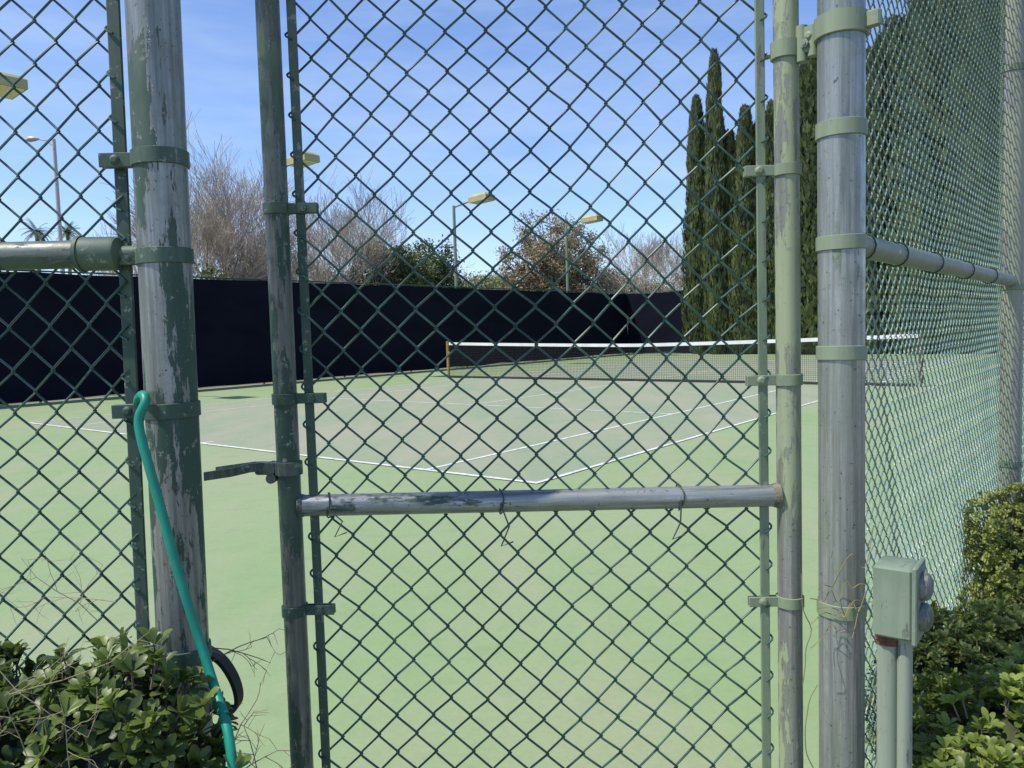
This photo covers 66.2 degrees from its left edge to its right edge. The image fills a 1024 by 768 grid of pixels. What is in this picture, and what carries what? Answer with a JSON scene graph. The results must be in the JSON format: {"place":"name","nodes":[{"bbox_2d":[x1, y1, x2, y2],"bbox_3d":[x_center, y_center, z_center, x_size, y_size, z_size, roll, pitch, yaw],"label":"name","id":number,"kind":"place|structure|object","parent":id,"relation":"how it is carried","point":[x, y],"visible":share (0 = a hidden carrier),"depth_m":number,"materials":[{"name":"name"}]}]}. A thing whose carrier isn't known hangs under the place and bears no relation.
{"place":"outdoors","nodes":[
{"label":"outdoors","id":0,"kind":"place"},
{"bbox_2d":[8,352,678,404],"bbox_3d":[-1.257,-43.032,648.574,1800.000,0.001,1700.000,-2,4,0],"label":"ground","id":1,"kind":"structure","parent":0,"point":[296,380],"depth_m":23.65,"materials":[{"name":"green concrete"}]},
{"bbox_2d":[18,218,53,240],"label":"palm tree","id":2,"kind":"object","parent":1,"relation":"on","point":[36,237],"visible":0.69,"depth_m":73.95,"materials":[{"name":"green plant"}]},
{"bbox_2d":[25,136,64,273],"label":"street lamp","id":3,"kind":"object","parent":1,"relation":"on","point":[56,182],"visible":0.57,"depth_m":58.95,"materials":[{"name":"grey metal"}]},
{"bbox_2d":[54,221,79,273],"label":"palm tree","id":4,"kind":"object","parent":1,"relation":"on","point":[67,233],"visible":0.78,"depth_m":73.96,"materials":[{"name":"green plant"}]},
{"bbox_2d":[70,231,217,279],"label":"bare tree","id":5,"kind":"object","parent":1,"relation":"on","point":[117,270],"visible":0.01,"depth_m":35.09,"materials":[{"name":"brown plant"}]},
{"bbox_2d":[88,195,314,279],"bbox_3d":[-13.091,-4.053,33.025,8.018,7.339,8.030,0,4,23],"label":"bare tree","id":6,"kind":"object","parent":1,"relation":"on","point":[196,259],"visible":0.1,"depth_m":31.48,"materials":[{"name":"brown plant"}]},
{"bbox_2d":[99,106,319,279],"bbox_3d":[-11.162,-5.091,30.599,8.375,9.615,8.887,-4,4,-26],"label":"bare tree","id":7,"kind":"object","parent":1,"relation":"on","point":[212,216],"visible":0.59,"depth_m":29.60,"materials":[{"name":"grey plant"}]},
{"bbox_2d":[193,263,233,279],"bbox_3d":[-11.293,-2.396,29.899,3.347,4.324,3.306,-2,4,0],"label":"yellow green shrub","id":8,"kind":"object","parent":1,"relation":"on","point":[206,273],"visible":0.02,"depth_m":29.37,"materials":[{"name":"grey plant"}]},
{"bbox_2d":[207,225,353,283],"bbox_3d":[-10.016,-3.701,33.112,7.144,6.440,6.776,-3,4,-17],"label":"bare tree","id":9,"kind":"object","parent":1,"relation":"on","point":[295,276],"visible":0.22,"depth_m":32.16,"materials":[{"name":"brown plant"}]},
{"bbox_2d":[193,164,415,285],"bbox_3d":[-8.944,-5.136,35.906,9.766,8.869,11.486,-2,4,0],"label":"bare tree","id":10,"kind":"object","parent":1,"relation":"on","point":[347,232],"visible":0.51,"depth_m":35.19,"materials":[{"name":"grey plant"}]},
{"bbox_2d":[308,265,356,281],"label":"beige shrub","id":11,"kind":"object","parent":1,"relation":"on","point":[332,276],"visible":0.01,"depth_m":43.37,"materials":[{"name":"grey plant"}]},
{"bbox_2d":[345,236,443,286],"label":"evergreen tree","id":12,"kind":"object","parent":1,"relation":"on","point":[397,274],"visible":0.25,"depth_m":36.80,"materials":[{"name":"green plant"}]},
{"bbox_2d":[352,244,488,289],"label":"bare tree","id":13,"kind":"object","parent":1,"relation":"on","point":[450,271],"depth_m":47.73,"materials":[{"name":"brown plant"}]},
{"bbox_2d":[402,234,469,287],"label":"evergreen tree","id":14,"kind":"object","parent":1,"relation":"on","point":[445,272],"visible":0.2,"depth_m":40.93,"materials":[{"name":"green plant"}]},
{"bbox_2d":[460,271,496,289],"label":"beige shrub","id":15,"kind":"object","parent":1,"relation":"on","point":[477,276],"visible":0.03,"depth_m":51.56,"materials":[{"name":"grey plant"}]},
{"bbox_2d":[462,270,517,289],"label":"yellow green shrub","id":16,"kind":"object","parent":1,"relation":"on","point":[487,280],"visible":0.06,"depth_m":45.02,"materials":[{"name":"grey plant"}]},
{"bbox_2d":[464,261,541,290],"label":"bare tree","id":17,"kind":"object","parent":1,"relation":"on","point":[505,278],"visible":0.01,"depth_m":54.70,"materials":[{"name":"brown plant"}]},
{"bbox_2d":[491,209,618,292],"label":"brown leaved tree","id":18,"kind":"object","parent":1,"relation":"on","point":[551,266],"visible":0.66,"depth_m":48.65,"materials":[{"name":"grey plant"}]},
{"bbox_2d":[571,254,630,293],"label":"brown leaved tree","id":19,"kind":"object","parent":1,"relation":"on","point":[588,282],"visible":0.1,"depth_m":51.24,"materials":[{"name":"grey plant"}]},
{"bbox_2d":[590,271,637,293],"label":"grey green tree","id":20,"kind":"object","parent":1,"relation":"on","point":[631,291],"visible":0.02,"depth_m":58.92,"materials":[{"name":"green plant"}]},
{"bbox_2d":[587,223,686,293],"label":"bare tree","id":21,"kind":"object","parent":1,"relation":"on","point":[655,259],"visible":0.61,"depth_m":48.93,"materials":[{"name":"grey plant"}]},
{"bbox_2d":[609,274,671,293],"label":"beige shrub","id":22,"kind":"object","parent":1,"relation":"on","point":[646,289],"visible":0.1,"depth_m":57.39,"materials":[{"name":"grey plant"}]},
{"bbox_2d":[643,275,681,292],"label":"beige shrub","id":23,"kind":"object","parent":1,"relation":"on","point":[672,283],"visible":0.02,"depth_m":58.70,"materials":[{"name":"grey plant"}]},
{"bbox_2d":[680,93,707,353],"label":"cypress tree","id":24,"kind":"object","parent":1,"relation":"on","point":[690,319],"visible":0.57,"depth_m":36.47,"materials":[{"name":"green plant"}]},
{"bbox_2d":[700,48,729,353],"bbox_3d":[9.254,-8.187,35.701,1.522,13.945,1.599,-2,4,0],"label":"cypress tree","id":25,"kind":"object","parent":1,"relation":"on","point":[715,241],"visible":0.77,"depth_m":35.32,"materials":[{"name":"green plant"}]},
{"bbox_2d":[724,128,735,353],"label":"cypress tree","id":26,"kind":"object","parent":1,"relation":"on","point":[730,140],"visible":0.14,"depth_m":35.37,"materials":[{"name":"green plant"}]},
{"bbox_2d":[727,103,757,353],"bbox_3d":[10.365,-6.782,34.892,1.663,11.132,1.776,0,4,26],"label":"cypress tree","id":27,"kind":"object","parent":1,"relation":"on","point":[743,262],"visible":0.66,"depth_m":34.42,"materials":[{"name":"green plant"}]},
{"bbox_2d":[747,120,768,353],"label":"cypress tree","id":28,"kind":"object","parent":1,"relation":"on","point":[752,295],"visible":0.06,"depth_m":34.40,"materials":[{"name":"green plant"}]},
{"bbox_2d":[751,98,775,353],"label":"cypress tree","id":29,"kind":"object","parent":1,"relation":"on","point":[769,122],"visible":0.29,"depth_m":33.73,"materials":[{"name":"green plant"}]},
{"bbox_2d":[767,117,774,338],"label":"cypress tree","id":30,"kind":"object","parent":1,"relation":"on","point":[773,327],"visible":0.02,"depth_m":33.68,"materials":[{"name":"green plant"}]},
{"bbox_2d":[799,57,817,354],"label":"cypress tree","id":31,"kind":"object","parent":1,"relation":"on","point":[808,192],"visible":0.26,"depth_m":31.84,"materials":[{"name":"green plant"}]},
{"bbox_2d":[874,34,880,46],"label":"cypress tree","id":32,"kind":"object","parent":1,"relation":"on","point":[876,44],"visible":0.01,"depth_m":32.57,"materials":[{"name":"green plant"}]},
{"bbox_2d":[865,45,898,353],"bbox_3d":[14.343,-7.242,31.460,3.014,12.310,2.846,-2,4,0],"label":"cypress tree","id":33,"kind":"object","parent":1,"relation":"on","point":[872,283],"visible":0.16,"depth_m":30.60,"materials":[{"name":"green plant"}]},
{"bbox_2d":[873,14,905,353],"bbox_3d":[15.315,-7.872,31.410,3.045,13.542,2.981,-2,4,0],"label":"cypress tree","id":34,"kind":"object","parent":1,"relation":"on","point":[891,51],"visible":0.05,"depth_m":30.64,"materials":[{"name":"green plant"}]},
{"bbox_2d":[882,0,946,353],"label":"cypress tree","id":35,"kind":"object","parent":1,"relation":"on","point":[900,210],"visible":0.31,"depth_m":29.48,"materials":[{"name":"green plant"}]},
{"bbox_2d":[921,0,962,353],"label":"cypress tree","id":36,"kind":"object","parent":1,"relation":"on","point":[938,128],"visible":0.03,"depth_m":29.11,"materials":[{"name":"green plant"}]},
{"bbox_2d":[931,0,999,353],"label":"cypress tree","id":37,"kind":"object","parent":1,"relation":"on","point":[967,184],"visible":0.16,"depth_m":28.52,"materials":[{"name":"green plant"}]},
{"bbox_2d":[982,0,1000,352],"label":"cypress tree","id":38,"kind":"object","parent":1,"relation":"on","point":[994,109],"visible":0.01,"depth_m":28.34,"materials":[{"name":"green plant"}]},
{"bbox_2d":[988,78,1023,340],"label":"cypress tree","id":39,"kind":"object","parent":1,"relation":"on","point":[993,296],"visible":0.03,"depth_m":28.20,"materials":[{"name":"green plant"}]},
{"bbox_2d":[0,0,909,290],"label":"sky","id":40,"kind":"structure","parent":0,"point":[219,39],"materials":[{"name":"blue"}]},
{"bbox_2d":[31,359,954,483],"bbox_3d":[3.158,-0.069,19.705,10.970,0.001,23.770,1,5,38],"label":"court playing surface","id":41,"kind":"object","parent":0,"point":[247,426],"visible":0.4,"depth_m":12.43,"materials":[{"name":"paint"}]},
{"bbox_2d":[31,359,952,482],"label":"court markings","id":42,"kind":"object","parent":41,"relation":"on","point":[428,469],"visible":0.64,"depth_m":9.95,"materials":[{"name":"white paint"}]},
{"bbox_2d":[446,332,923,386],"bbox_3d":[3.141,-0.612,19.668,12.897,1.105,0.096,1,5,38],"label":"tennis net","id":43,"kind":"object","parent":41,"relation":"on","point":[647,345],"visible":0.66,"depth_m":19.66,"materials":[{"name":"fabric"}]},
{"bbox_2d":[0,353,1023,767],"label":"court surround","id":44,"kind":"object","parent":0,"point":[242,557],"visible":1,"depth_m":4.21,"materials":[{"name":"green paint"}]},
{"bbox_2d":[0,72,27,405],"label":"court light","id":45,"kind":"object","parent":44,"relation":"on","point":[21,85],"visible":0.8,"depth_m":16.19,"materials":[{"name":"beige metal"}]},
{"bbox_2d":[0,0,212,749],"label":"chain link fence","id":46,"kind":"object","parent":44,"relation":"on","point":[156,158],"visible":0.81,"depth_m":1.25,"materials":[{"name":"green metal"}]},
{"bbox_2d":[133,390,237,767],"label":"garden hose","id":47,"kind":"object","parent":46,"relation":"hanging from","point":[141,401],"visible":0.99,"depth_m":1.20,"materials":[{"name":"teal rubber"}]},
{"bbox_2d":[211,645,243,714],"bbox_3d":[-0.499,0.504,1.337,0.073,0.096,0.088,-2,4,0],"label":"rubber strap","id":48,"kind":"object","parent":46,"relation":"attached to","point":[223,662],"visible":0.69,"depth_m":1.34,"materials":[{"name":"black rubber"}]},
{"bbox_2d":[213,648,270,684],"bbox_3d":[-0.457,0.478,1.334,0.099,0.066,0.014,-1,4,4],"label":"dry twig","id":49,"kind":"object","parent":46,"relation":"attached to","point":[245,654],"visible":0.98,"depth_m":1.34,"materials":[{"name":"brown plant"}]},
{"bbox_2d":[212,629,291,665],"bbox_3d":[-0.438,0.443,1.308,0.151,0.058,0.058,-2,4,0],"label":"dry twig","id":50,"kind":"object","parent":46,"relation":"attached to","point":[251,646],"visible":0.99,"depth_m":1.33,"materials":[{"name":"brown plant"}]},
{"bbox_2d":[0,627,251,767],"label":"pittosporum shrub","id":51,"kind":"object","parent":44,"relation":"on","point":[140,721],"visible":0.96,"depth_m":1.11,"materials":[{"name":"green plant"}]},
{"bbox_2d":[0,658,45,759],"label":"dry stalk","id":52,"kind":"object","parent":51,"relation":"on","point":[9,712],"visible":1,"depth_m":0.99,"materials":[{"name":"brown plant"}]},
{"bbox_2d":[0,544,102,619],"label":"dry stalk","id":53,"kind":"object","parent":51,"relation":"on","point":[54,581],"visible":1,"depth_m":1.22,"materials":[{"name":"brown plant"}]},
{"bbox_2d":[0,653,113,749],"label":"dry stalk","id":54,"kind":"object","parent":51,"relation":"in","point":[48,712],"visible":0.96,"depth_m":1.00,"materials":[{"name":"brown plant"}]},
{"bbox_2d":[17,692,97,767],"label":"dry stalk","id":55,"kind":"object","parent":51,"relation":"in","point":[66,733],"visible":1,"depth_m":1.00,"materials":[{"name":"brown plant"}]},
{"bbox_2d":[3,543,115,623],"bbox_3d":[-0.729,0.333,1.280,0.203,0.132,0.072,-2,4,0],"label":"dry stalk","id":56,"kind":"object","parent":51,"relation":"on","point":[64,597],"visible":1,"depth_m":1.28,"materials":[{"name":"brown plant"}]},
{"bbox_2d":[9,613,162,694],"bbox_3d":[-0.535,0.334,0.987,0.210,0.117,0.064,-2,4,0],"label":"dry stalk","id":57,"kind":"object","parent":51,"relation":"on","point":[73,663],"visible":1,"depth_m":0.99,"materials":[{"name":"brown plant"}]},
{"bbox_2d":[235,710,266,767],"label":"dry twig","id":58,"kind":"object","parent":51,"relation":"attached to","point":[248,738],"visible":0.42,"depth_m":1.29,"materials":[{"name":"brown plant"}]},
{"bbox_2d":[235,673,276,749],"bbox_3d":[-0.426,0.545,1.269,0.094,0.147,0.042,-2,4,0],"label":"dry twig","id":59,"kind":"object","parent":51,"relation":"attached to","point":[251,721],"visible":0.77,"depth_m":1.26,"materials":[{"name":"brown plant"}]},
{"bbox_2d":[246,726,308,767],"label":"dry twig","id":60,"kind":"object","parent":51,"relation":"attached to","point":[253,762],"visible":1,"depth_m":1.26,"materials":[{"name":"brown plant"}]},
{"bbox_2d":[287,151,319,167],"bbox_3d":[-6.388,-3.346,23.221,2.004,6.628,0.540,1,5,38],"label":"court light","id":61,"kind":"object","parent":44,"relation":"on","point":[310,158],"visible":0.13,"depth_m":22.51,"materials":[{"name":"beige metal"}]},
{"bbox_2d":[0,270,627,403],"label":"windscreen fence","id":62,"kind":"object","parent":44,"relation":"on","point":[232,332],"visible":0.73,"depth_m":23.17,"materials":[{"name":"black fabric"}]},
{"bbox_2d":[452,192,494,367],"bbox_3d":[-1.490,-3.821,29.530,2.004,6.428,0.540,1,5,38],"label":"court light","id":63,"kind":"object","parent":44,"relation":"on","point":[478,198],"visible":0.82,"depth_m":29.77,"materials":[{"name":"beige metal"}]},
{"bbox_2d":[565,214,602,290],"bbox_3d":[3.191,-4.346,35.557,2.004,6.378,0.540,1,5,38],"label":"court light","id":64,"kind":"object","parent":44,"relation":"on","point":[593,218],"visible":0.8,"depth_m":35.42,"materials":[{"name":"beige metal"}]},
{"bbox_2d":[627,290,690,353],"bbox_3d":[13.847,-2.906,34.014,20.100,3.096,0.120,1,5,38],"label":"windscreen fence","id":65,"kind":"object","parent":44,"relation":"on","point":[647,319],"visible":0.13,"depth_m":39.14,"materials":[{"name":"black fabric"}]},
{"bbox_2d":[873,555,933,767],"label":"outlet box","id":66,"kind":"object","parent":44,"relation":"on","point":[903,611],"visible":1,"depth_m":1.21,"materials":[{"name":"grey paint"}]},
{"bbox_2d":[795,0,1023,767],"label":"chain link fence","id":67,"kind":"object","parent":44,"relation":"on","point":[847,246],"visible":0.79,"depth_m":1.79,"materials":[{"name":"metal"}]},
{"bbox_2d":[204,0,816,767],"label":"chain link gate","id":68,"kind":"structure","parent":67,"relation":"attached to","point":[284,470],"depth_m":1.46,"materials":[{"name":"green metal"}]},
{"bbox_2d":[801,525,873,767],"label":"dry vine","id":69,"kind":"object","parent":67,"relation":"attached to","point":[847,612],"visible":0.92,"depth_m":1.36,"materials":[{"name":"plant"}]},
{"bbox_2d":[865,574,1023,766],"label":"shrub","id":70,"kind":"object","parent":44,"relation":"on","point":[965,641],"visible":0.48,"depth_m":1.78,"materials":[{"name":"green plant"}]},
{"bbox_2d":[912,641,1023,767],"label":"pittosporum shrub","id":71,"kind":"object","parent":44,"relation":"on","point":[980,736],"visible":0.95,"depth_m":1.50,"materials":[{"name":"green plant"}]},
{"bbox_2d":[951,482,1023,610],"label":"clipped hedge","id":72,"kind":"object","parent":44,"relation":"on","point":[998,555],"visible":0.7,"depth_m":2.34,"materials":[{"name":"green plant"}]}
]}

